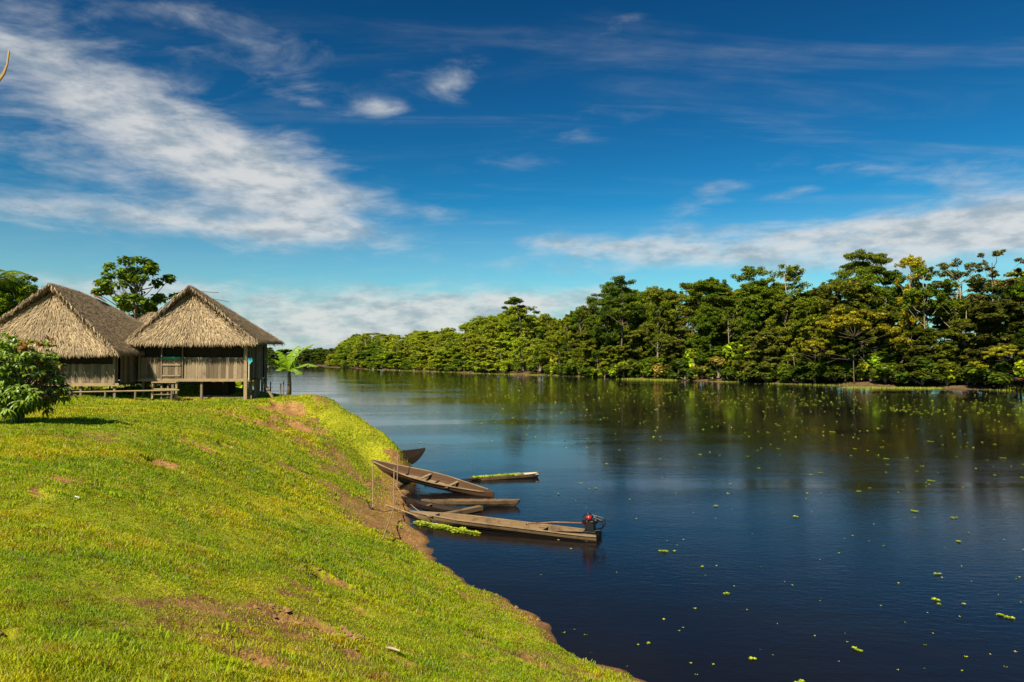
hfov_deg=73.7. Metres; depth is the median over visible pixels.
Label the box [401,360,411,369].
shrub
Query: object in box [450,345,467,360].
forest tree
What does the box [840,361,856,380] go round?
shrub
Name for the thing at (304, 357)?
forest tree
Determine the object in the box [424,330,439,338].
forest tree
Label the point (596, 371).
shrub
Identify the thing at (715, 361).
shrub
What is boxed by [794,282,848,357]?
forest tree
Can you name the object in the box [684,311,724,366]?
forest tree
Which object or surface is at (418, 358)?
forest tree
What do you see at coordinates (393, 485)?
stake
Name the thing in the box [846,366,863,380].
shrub
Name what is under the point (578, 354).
forest tree
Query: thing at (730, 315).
forest tree
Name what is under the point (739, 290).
forest tree
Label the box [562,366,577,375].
shrub
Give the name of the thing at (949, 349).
forest tree
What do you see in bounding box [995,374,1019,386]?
shrub
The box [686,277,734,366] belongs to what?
forest tree
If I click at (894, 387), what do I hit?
bank grass
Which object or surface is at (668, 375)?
shrub
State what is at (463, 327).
forest tree
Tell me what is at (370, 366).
shrub
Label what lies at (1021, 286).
forest tree
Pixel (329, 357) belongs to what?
forest tree
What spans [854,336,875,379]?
forest tree
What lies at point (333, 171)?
sky
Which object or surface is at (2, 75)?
bare sapling
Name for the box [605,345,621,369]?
forest tree
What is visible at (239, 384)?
shrub
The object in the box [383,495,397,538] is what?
stake
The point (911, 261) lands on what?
forest tree
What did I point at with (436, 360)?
forest tree
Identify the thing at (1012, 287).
forest tree
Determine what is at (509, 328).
forest tree
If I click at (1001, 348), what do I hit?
forest tree
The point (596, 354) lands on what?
forest tree
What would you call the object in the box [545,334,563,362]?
forest tree
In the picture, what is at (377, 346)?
forest tree
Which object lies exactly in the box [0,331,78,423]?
mango bush
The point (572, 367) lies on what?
shrub
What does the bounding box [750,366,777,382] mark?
shrub
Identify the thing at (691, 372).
shrub
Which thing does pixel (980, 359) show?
forest tree
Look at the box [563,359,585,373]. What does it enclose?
shrub
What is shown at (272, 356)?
forest tree
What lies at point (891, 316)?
forest tree
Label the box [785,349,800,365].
forest tree
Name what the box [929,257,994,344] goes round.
forest tree
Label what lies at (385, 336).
forest tree
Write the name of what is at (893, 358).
forest tree
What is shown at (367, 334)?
forest tree
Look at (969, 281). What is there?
forest tree
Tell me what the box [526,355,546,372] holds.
shrub
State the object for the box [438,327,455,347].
forest tree
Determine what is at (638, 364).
shrub
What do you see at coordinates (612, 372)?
shrub
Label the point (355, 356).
forest tree
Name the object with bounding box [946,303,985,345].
forest tree
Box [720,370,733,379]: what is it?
shrub
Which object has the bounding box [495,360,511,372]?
shrub
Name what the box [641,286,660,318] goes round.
forest tree
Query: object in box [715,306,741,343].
forest tree
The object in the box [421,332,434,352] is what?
forest tree
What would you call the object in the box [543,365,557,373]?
shrub
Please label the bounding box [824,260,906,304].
forest tree
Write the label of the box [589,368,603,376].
shrub
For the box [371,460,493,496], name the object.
plank canoe
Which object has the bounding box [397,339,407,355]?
forest tree
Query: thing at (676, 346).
forest tree
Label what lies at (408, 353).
forest tree
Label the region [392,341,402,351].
forest tree
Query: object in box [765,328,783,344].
forest tree
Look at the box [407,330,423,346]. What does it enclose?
forest tree
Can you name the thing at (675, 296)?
forest tree
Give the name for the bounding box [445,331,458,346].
forest tree
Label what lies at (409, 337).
forest tree
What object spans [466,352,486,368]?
forest tree
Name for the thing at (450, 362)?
forest tree
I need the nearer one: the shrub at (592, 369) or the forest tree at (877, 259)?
the forest tree at (877, 259)
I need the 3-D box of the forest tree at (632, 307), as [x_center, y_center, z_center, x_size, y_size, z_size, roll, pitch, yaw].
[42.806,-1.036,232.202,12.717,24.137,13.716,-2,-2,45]
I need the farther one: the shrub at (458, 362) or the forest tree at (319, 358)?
the forest tree at (319, 358)
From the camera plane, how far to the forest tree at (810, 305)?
195.66 m
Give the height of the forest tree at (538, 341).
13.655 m
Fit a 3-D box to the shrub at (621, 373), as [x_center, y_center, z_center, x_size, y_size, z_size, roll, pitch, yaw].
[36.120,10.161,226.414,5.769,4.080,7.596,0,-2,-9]
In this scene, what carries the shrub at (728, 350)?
on the ground at (290, 408)
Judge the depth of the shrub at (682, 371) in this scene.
201.09 m
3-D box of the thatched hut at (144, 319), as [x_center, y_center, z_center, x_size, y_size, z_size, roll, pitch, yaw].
[-22.950,1.135,48.404,9.225,6.401,6.216,0,-2,0]
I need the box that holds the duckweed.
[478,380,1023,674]
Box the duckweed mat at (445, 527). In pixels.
[413,520,480,535]
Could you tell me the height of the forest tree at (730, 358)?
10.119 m
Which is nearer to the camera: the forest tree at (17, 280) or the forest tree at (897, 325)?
the forest tree at (17, 280)
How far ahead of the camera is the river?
26.49 m
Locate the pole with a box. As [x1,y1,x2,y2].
[460,478,479,480]
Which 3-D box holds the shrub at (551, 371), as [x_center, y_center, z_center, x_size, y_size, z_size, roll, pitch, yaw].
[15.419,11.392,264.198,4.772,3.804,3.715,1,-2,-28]
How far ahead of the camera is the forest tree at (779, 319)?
197.47 m
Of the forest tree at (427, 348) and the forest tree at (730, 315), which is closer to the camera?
the forest tree at (730, 315)
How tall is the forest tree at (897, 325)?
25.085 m
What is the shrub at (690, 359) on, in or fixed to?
on the ground at (290, 408)
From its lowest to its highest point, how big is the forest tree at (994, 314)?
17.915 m
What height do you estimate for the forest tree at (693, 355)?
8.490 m
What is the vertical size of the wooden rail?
0.700 m
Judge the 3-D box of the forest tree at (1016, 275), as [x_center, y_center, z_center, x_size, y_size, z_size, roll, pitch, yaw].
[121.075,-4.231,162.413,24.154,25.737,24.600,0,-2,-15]
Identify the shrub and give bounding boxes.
[123,384,159,386]
[236,380,253,387]
[359,361,366,367]
[366,361,375,368]
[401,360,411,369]
[455,359,471,370]
[474,360,486,371]
[493,363,502,372]
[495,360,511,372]
[512,360,527,371]
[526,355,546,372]
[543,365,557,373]
[546,366,554,374]
[547,354,562,371]
[553,363,562,371]
[556,364,568,374]
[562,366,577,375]
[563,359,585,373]
[567,363,590,374]
[578,366,596,375]
[583,368,597,376]
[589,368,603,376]
[593,370,603,376]
[598,369,607,376]
[608,360,629,377]
[615,367,628,377]
[625,368,635,376]
[633,357,653,375]
[633,371,641,376]
[639,357,668,376]
[651,363,665,378]
[661,358,688,377]
[666,373,681,379]
[670,368,689,379]
[683,348,710,367]
[685,367,704,379]
[694,366,705,379]
[699,356,731,377]
[704,370,718,378]
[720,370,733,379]
[722,341,753,369]
[727,372,742,380]
[739,372,756,381]
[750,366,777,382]
[770,367,777,373]
[776,364,797,382]
[778,364,820,382]
[804,372,823,381]
[805,360,824,378]
[813,362,848,380]
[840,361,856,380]
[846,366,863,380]
[855,361,880,381]
[855,363,883,381]
[864,354,883,380]
[871,362,895,382]
[872,362,910,381]
[893,371,907,383]
[894,355,936,384]
[910,370,921,382]
[911,362,958,382]
[931,362,958,385]
[953,372,979,383]
[958,362,1014,384]
[963,369,984,384]
[982,361,1013,383]
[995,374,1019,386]
[1013,359,1023,376]
[1013,371,1023,381]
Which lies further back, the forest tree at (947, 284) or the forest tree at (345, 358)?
the forest tree at (345, 358)
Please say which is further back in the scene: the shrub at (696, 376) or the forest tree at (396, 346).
the forest tree at (396, 346)
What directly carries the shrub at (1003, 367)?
on the ground at (290, 408)
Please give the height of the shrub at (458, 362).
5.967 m
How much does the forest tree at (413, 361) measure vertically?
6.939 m
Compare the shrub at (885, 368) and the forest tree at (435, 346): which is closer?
the shrub at (885, 368)
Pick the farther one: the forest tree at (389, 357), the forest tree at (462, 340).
the forest tree at (389, 357)
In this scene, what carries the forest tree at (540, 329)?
on the ground at (290, 408)
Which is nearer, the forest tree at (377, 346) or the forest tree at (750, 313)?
the forest tree at (750, 313)
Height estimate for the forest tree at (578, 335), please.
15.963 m
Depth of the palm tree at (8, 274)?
56.32 m
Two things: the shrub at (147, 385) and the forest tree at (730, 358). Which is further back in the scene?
the forest tree at (730, 358)
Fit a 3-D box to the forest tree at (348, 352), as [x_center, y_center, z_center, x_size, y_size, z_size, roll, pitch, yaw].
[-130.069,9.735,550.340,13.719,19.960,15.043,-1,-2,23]
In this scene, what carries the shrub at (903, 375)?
on the ground at (290, 408)
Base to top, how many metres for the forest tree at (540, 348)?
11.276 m
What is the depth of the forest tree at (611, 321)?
253.66 m
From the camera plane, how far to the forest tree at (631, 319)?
238.69 m
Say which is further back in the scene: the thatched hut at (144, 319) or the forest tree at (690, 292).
the forest tree at (690, 292)
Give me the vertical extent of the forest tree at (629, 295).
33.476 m
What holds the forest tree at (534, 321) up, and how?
on the ground at (290, 408)
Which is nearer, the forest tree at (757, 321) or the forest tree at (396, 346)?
the forest tree at (757, 321)
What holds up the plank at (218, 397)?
on the ground at (290, 408)
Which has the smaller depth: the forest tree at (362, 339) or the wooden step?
the wooden step
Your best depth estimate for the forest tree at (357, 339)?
546.87 m
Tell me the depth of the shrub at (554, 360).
267.73 m
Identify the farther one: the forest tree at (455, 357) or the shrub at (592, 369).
the forest tree at (455, 357)
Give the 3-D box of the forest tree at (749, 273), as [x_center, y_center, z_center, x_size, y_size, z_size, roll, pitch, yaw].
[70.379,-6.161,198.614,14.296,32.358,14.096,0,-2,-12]
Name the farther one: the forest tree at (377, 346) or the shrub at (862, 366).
the forest tree at (377, 346)
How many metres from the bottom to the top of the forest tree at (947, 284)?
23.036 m
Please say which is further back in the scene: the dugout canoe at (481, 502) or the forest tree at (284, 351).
the forest tree at (284, 351)
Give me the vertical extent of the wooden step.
1.117 m
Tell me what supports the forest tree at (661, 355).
on the ground at (290, 408)
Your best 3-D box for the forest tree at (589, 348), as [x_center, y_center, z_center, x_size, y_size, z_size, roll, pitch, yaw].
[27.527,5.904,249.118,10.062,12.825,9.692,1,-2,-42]
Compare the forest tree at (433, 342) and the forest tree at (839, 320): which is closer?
the forest tree at (839, 320)
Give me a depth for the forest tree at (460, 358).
325.62 m
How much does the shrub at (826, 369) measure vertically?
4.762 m
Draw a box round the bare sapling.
[0,51,9,80]
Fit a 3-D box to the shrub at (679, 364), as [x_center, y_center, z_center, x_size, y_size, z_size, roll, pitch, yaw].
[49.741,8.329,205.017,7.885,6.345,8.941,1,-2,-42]
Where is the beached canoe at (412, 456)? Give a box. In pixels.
[402,448,424,463]
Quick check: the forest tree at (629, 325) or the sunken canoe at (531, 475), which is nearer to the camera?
the sunken canoe at (531, 475)
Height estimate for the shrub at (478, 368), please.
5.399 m
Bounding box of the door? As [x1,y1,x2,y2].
[162,362,180,377]
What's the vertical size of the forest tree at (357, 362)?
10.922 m
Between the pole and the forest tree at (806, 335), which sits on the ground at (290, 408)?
the forest tree at (806, 335)
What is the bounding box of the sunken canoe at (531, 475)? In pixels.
[469,472,538,479]
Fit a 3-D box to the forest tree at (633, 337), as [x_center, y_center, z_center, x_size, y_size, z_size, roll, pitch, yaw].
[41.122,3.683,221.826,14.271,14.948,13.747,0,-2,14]
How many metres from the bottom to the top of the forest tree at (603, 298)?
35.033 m
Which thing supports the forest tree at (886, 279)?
on the ground at (290, 408)
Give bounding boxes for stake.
[372,461,373,508]
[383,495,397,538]
[393,467,394,503]
[397,455,397,485]
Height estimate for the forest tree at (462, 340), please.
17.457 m
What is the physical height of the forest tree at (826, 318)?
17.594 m
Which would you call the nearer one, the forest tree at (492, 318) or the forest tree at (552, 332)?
the forest tree at (552, 332)
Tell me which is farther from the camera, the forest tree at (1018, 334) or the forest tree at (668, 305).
the forest tree at (668, 305)
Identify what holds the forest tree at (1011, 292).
on the ground at (290, 408)
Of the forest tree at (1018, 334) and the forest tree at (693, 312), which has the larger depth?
the forest tree at (693, 312)
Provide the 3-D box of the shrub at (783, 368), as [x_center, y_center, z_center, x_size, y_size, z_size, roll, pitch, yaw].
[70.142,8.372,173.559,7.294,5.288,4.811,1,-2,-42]
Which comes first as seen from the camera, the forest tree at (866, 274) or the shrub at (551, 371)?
the forest tree at (866, 274)
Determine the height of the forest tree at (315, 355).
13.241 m
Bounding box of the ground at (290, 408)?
[0,360,1023,681]
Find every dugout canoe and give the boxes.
[401,496,462,512]
[421,498,520,505]
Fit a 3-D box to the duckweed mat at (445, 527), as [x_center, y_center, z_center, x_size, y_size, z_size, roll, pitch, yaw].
[-2.306,6.623,24.245,3.134,0.085,0.748,-1,-2,38]
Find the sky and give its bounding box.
[0,0,1023,356]
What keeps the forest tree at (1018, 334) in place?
on the ground at (290, 408)
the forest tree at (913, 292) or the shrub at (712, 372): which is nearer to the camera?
the forest tree at (913, 292)
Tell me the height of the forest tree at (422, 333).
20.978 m
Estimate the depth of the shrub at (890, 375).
153.66 m
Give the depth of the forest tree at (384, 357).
423.37 m
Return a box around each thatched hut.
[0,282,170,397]
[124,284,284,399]
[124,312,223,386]
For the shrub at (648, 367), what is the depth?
209.90 m
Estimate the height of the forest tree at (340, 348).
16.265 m
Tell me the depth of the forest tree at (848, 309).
165.86 m
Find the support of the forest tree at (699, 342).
on the ground at (290, 408)
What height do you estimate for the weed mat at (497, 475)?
0.148 m
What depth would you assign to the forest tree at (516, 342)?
286.50 m
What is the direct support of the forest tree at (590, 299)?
on the ground at (290, 408)
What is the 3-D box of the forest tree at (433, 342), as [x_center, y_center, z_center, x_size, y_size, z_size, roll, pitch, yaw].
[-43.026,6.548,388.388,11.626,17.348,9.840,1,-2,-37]
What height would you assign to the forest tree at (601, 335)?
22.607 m
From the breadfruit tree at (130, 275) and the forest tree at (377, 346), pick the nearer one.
the breadfruit tree at (130, 275)
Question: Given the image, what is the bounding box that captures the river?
[118,365,1023,681]
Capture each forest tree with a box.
[0,275,39,316]
[0,278,38,315]
[267,347,274,360]
[267,353,275,362]
[278,349,289,361]
[299,353,308,363]
[300,349,311,362]
[310,352,320,362]
[313,352,324,363]
[326,355,333,364]
[331,353,348,365]
[334,346,344,356]
[338,356,350,366]
[343,341,355,354]
[348,353,360,365]
[352,336,370,350]
[352,341,367,352]
[355,352,367,365]
[357,332,379,349]
[359,335,370,349]
[359,351,372,365]
[363,357,373,364]
[365,344,375,359]
[371,340,382,360]
[372,334,389,345]
[373,350,388,366]
[376,352,391,368]
[379,338,389,354]
[381,353,395,367]
[383,338,402,358]
[387,351,406,367]
[390,334,403,349]
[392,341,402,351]
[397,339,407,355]
[402,344,414,359]
[403,334,423,354]
[404,357,418,368]
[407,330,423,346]
[409,339,430,362]
[410,331,436,345]
[412,353,424,367]
[415,346,434,363]
[415,353,431,367]
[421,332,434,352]
[423,356,434,369]
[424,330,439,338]
[424,349,447,368]
[426,337,441,358]
[429,339,440,349]
[433,347,446,358]
[434,332,453,345]
[436,351,452,370]
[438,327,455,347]
[444,336,459,354]
[444,359,453,369]
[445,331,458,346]
[447,355,466,368]
[448,334,469,354]
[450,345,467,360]
[451,352,470,369]
[457,332,479,359]
[458,316,479,346]
[458,322,473,340]
[458,335,469,347]
[458,356,472,369]
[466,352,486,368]
[467,337,486,357]
[468,316,489,341]
[472,344,498,369]
[474,316,487,351]
[478,315,506,352]
[479,321,505,350]
[479,337,496,357]
[480,347,509,371]
[493,332,518,365]
[496,314,533,358]
[496,349,506,358]
[502,297,540,369]
[504,305,530,353]
[506,341,523,362]
[510,337,529,363]
[513,318,549,346]
[514,315,528,335]
[519,327,533,369]
[522,344,539,366]
[523,314,540,345]
[527,339,543,369]
[528,326,545,353]
[530,313,556,368]
[533,344,545,371]
[535,348,554,367]
[539,320,553,342]
[542,330,564,362]
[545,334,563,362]
[546,320,571,345]
[555,317,575,352]
[555,348,561,358]
[558,310,581,350]
[558,351,575,367]
[560,338,573,359]
[568,309,589,331]
[571,331,594,361]
[571,340,598,374]
[571,348,585,362]
[573,302,603,367]
[577,316,605,361]
[584,339,602,368]
[586,280,634,355]
[588,275,659,360]
[588,311,621,367]
[589,282,626,363]
[590,353,601,368]
[597,310,623,353]
[597,346,615,373]
[604,333,629,368]
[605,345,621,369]
[609,298,648,351]
[612,346,636,371]
[617,303,649,359]
[617,330,650,369]
[620,291,655,355]
[629,311,647,350]
[630,322,658,369]
[639,288,676,357]
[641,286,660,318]
[641,306,677,358]
[642,335,665,360]
[645,288,690,353]
[653,302,680,359]
[659,349,667,360]
[660,320,696,362]
[661,281,698,344]
[661,289,703,347]
[662,340,687,376]
[678,291,707,362]
[680,313,696,347]
[681,280,733,318]
[681,332,712,366]
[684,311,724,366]
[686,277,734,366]
[688,348,699,365]
[697,293,741,354]
[699,349,726,376]
[700,292,745,356]
[701,282,781,366]
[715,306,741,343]
[718,295,749,368]
[722,342,748,372]
[729,289,764,353]
[730,265,773,339]
[732,308,762,345]
[732,330,778,376]
[736,277,790,355]
[742,331,787,376]
[762,264,812,365]
[762,287,794,344]
[762,300,803,364]
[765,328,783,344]
[774,302,799,366]
[785,292,836,365]
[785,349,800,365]
[786,326,849,364]
[789,296,836,361]
[793,290,818,358]
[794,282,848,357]
[796,347,823,380]
[799,307,913,383]
[814,309,840,361]
[815,277,896,358]
[819,329,860,379]
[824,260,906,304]
[827,265,895,357]
[838,248,892,302]
[841,303,879,362]
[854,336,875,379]
[860,305,916,363]
[875,269,914,353]
[875,290,910,313]
[876,348,904,370]
[880,286,918,362]
[886,345,937,380]
[890,294,929,350]
[894,254,929,345]
[901,266,949,340]
[901,327,945,359]
[911,283,946,346]
[920,297,974,361]
[922,270,1010,367]
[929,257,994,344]
[929,327,970,378]
[933,278,971,340]
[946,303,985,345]
[952,293,1007,362]
[955,270,1023,367]
[955,299,1023,374]
[960,348,1006,383]
[968,249,1023,305]
[968,345,1023,372]
[971,295,1017,360]
[978,279,1023,376]
[1000,281,1023,337]
[1005,339,1023,369]
[1015,332,1023,341]
[1016,278,1023,297]
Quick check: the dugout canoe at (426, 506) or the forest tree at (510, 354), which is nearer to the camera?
the dugout canoe at (426, 506)
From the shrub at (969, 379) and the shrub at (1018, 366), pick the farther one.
the shrub at (969, 379)
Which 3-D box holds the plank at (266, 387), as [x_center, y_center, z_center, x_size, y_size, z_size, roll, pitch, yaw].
[-14.050,2.627,39.042,1.024,1.232,0.160,-1,-2,24]
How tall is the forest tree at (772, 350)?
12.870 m
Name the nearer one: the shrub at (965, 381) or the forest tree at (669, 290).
the shrub at (965, 381)
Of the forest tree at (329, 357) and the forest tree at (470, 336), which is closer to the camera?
the forest tree at (470, 336)
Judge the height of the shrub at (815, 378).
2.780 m
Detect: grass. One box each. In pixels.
[369,369,477,372]
[473,373,582,376]
[623,378,676,379]
[767,382,847,385]
[842,386,946,388]
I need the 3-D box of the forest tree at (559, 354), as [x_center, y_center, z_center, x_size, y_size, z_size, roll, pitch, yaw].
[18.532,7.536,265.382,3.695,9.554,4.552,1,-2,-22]
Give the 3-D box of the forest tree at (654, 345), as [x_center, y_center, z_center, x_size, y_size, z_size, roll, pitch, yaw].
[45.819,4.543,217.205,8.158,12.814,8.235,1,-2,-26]
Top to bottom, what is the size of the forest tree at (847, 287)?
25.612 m
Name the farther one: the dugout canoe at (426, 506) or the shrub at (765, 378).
the shrub at (765, 378)
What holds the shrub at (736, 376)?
on the ground at (290, 408)
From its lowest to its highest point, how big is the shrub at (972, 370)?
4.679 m
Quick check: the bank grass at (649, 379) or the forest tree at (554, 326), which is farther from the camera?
the forest tree at (554, 326)
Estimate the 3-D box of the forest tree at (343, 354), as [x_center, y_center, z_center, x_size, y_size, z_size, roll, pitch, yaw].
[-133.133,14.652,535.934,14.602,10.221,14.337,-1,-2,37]
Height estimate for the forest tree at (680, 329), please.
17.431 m
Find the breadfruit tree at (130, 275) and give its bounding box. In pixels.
[90,255,178,318]
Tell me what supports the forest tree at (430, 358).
on the ground at (290, 408)
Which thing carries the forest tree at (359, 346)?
on the ground at (290, 408)
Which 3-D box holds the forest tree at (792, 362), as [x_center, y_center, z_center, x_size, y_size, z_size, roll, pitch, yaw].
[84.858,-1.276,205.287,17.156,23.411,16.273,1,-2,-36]
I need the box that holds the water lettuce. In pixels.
[996,613,1014,618]
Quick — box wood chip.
[385,646,400,651]
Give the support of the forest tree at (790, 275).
on the ground at (290, 408)
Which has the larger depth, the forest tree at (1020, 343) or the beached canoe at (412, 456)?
the forest tree at (1020, 343)
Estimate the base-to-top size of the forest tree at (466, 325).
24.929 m
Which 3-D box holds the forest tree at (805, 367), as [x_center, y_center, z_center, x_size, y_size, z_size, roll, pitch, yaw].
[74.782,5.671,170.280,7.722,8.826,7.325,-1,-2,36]
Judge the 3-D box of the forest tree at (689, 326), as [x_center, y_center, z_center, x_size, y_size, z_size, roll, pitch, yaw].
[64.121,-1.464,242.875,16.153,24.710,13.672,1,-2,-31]
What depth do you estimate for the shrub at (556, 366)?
260.25 m
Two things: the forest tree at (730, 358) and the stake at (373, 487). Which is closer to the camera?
the stake at (373, 487)
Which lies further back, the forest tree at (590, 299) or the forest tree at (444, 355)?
the forest tree at (444, 355)
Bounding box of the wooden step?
[151,382,178,400]
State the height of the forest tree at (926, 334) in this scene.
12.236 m
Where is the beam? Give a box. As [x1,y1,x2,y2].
[443,505,482,513]
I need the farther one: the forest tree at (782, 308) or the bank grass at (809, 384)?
the forest tree at (782, 308)
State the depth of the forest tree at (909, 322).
176.55 m
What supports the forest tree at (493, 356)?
on the ground at (290, 408)
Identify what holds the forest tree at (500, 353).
on the ground at (290, 408)
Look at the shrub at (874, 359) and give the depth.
156.55 m
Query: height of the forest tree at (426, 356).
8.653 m
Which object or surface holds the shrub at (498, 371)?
on the ground at (290, 408)
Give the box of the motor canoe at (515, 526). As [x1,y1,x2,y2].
[409,510,601,541]
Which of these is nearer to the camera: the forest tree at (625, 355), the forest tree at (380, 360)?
the forest tree at (625, 355)
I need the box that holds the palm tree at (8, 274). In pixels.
[0,269,30,297]
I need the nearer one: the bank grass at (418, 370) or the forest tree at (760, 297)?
the forest tree at (760, 297)
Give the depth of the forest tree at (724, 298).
203.54 m
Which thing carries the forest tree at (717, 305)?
on the ground at (290, 408)
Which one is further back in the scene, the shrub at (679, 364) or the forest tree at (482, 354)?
the forest tree at (482, 354)
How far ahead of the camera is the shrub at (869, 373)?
157.09 m
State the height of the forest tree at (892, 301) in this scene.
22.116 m
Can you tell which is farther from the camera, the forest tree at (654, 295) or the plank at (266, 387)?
the forest tree at (654, 295)
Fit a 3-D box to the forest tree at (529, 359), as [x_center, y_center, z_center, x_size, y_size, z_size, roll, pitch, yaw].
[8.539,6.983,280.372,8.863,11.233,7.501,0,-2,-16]
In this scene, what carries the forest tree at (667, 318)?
on the ground at (290, 408)
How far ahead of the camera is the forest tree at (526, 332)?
294.82 m
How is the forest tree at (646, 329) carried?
on the ground at (290, 408)
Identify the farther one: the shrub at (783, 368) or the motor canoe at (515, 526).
the shrub at (783, 368)
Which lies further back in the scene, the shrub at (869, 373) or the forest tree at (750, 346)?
the forest tree at (750, 346)
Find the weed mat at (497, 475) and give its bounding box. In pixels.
[472,473,523,478]
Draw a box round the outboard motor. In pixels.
[526,513,610,533]
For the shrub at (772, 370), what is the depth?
178.21 m
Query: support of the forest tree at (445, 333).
on the ground at (290, 408)
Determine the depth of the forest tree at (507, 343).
306.52 m
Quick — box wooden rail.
[56,389,179,399]
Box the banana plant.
[265,344,317,395]
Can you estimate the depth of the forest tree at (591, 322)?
259.47 m
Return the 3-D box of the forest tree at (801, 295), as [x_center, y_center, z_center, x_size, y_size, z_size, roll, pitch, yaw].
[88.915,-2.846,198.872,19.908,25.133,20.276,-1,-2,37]
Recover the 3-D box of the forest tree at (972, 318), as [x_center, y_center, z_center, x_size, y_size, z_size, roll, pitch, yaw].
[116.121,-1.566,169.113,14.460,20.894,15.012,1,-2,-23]
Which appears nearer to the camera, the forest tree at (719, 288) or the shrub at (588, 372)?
the forest tree at (719, 288)
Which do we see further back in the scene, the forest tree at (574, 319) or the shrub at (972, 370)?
the forest tree at (574, 319)
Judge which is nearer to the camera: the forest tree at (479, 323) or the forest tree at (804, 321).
the forest tree at (804, 321)
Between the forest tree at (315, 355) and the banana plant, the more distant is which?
the forest tree at (315, 355)
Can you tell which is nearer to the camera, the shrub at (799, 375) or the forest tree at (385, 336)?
the shrub at (799, 375)
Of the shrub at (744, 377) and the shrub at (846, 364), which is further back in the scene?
the shrub at (744, 377)
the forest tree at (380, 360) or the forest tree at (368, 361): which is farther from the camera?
the forest tree at (368, 361)
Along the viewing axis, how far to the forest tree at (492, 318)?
325.73 m
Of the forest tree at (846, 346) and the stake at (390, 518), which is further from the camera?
the forest tree at (846, 346)
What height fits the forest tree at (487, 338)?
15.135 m
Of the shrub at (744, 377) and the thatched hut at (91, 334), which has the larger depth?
the shrub at (744, 377)
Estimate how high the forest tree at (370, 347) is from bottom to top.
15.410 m
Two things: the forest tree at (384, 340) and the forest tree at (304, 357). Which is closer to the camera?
the forest tree at (384, 340)
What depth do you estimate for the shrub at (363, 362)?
461.58 m
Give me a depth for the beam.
26.59 m
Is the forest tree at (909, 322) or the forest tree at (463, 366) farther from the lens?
the forest tree at (463, 366)
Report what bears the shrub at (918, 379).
on the ground at (290, 408)
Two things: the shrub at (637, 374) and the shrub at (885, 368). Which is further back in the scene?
the shrub at (637, 374)
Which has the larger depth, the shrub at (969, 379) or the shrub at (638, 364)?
the shrub at (638, 364)
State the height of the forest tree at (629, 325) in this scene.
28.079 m
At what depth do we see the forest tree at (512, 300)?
296.81 m
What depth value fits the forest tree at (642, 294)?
249.17 m
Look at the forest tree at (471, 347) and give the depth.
320.23 m
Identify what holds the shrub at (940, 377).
on the ground at (290, 408)
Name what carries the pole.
on the river
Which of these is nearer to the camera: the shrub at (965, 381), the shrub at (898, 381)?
the shrub at (965, 381)
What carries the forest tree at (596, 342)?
on the ground at (290, 408)
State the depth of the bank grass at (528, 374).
272.29 m
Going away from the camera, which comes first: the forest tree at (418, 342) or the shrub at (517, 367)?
the shrub at (517, 367)
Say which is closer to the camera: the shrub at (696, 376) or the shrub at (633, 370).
the shrub at (696, 376)
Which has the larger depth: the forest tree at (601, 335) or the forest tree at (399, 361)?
the forest tree at (399, 361)
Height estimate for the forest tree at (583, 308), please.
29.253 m
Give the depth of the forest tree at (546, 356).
269.55 m
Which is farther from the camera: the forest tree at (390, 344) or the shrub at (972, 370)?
the forest tree at (390, 344)
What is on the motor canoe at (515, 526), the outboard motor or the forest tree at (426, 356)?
the outboard motor
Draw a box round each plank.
[184,396,243,397]
[259,376,273,397]
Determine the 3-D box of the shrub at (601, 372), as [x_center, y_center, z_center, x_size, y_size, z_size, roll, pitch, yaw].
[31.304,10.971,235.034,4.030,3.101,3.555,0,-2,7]
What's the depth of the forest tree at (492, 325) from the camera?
315.70 m
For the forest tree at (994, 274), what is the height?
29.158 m
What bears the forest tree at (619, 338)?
on the ground at (290, 408)
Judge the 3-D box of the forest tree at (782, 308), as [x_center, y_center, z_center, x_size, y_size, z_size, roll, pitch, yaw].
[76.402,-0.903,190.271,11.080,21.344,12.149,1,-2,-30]
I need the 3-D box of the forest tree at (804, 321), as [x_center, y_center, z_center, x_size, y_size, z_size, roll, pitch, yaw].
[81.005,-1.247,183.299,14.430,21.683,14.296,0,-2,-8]
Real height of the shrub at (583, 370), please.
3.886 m
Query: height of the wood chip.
0.036 m
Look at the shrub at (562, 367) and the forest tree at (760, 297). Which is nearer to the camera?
the forest tree at (760, 297)
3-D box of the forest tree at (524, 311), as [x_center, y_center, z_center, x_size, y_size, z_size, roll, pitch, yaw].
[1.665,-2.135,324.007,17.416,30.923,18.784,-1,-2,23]
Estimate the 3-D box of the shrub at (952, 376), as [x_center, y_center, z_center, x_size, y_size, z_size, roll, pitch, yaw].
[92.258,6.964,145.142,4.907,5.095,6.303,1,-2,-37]
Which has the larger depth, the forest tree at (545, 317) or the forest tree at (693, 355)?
the forest tree at (545, 317)
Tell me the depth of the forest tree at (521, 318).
326.41 m
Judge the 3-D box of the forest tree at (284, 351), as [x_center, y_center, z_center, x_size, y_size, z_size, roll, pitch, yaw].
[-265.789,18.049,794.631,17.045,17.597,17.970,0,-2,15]
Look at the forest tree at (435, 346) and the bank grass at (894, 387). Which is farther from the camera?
the forest tree at (435, 346)
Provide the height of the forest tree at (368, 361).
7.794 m
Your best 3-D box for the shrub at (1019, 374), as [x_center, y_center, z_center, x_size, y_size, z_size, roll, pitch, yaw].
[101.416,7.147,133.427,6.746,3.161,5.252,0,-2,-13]
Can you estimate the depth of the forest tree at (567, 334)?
280.19 m

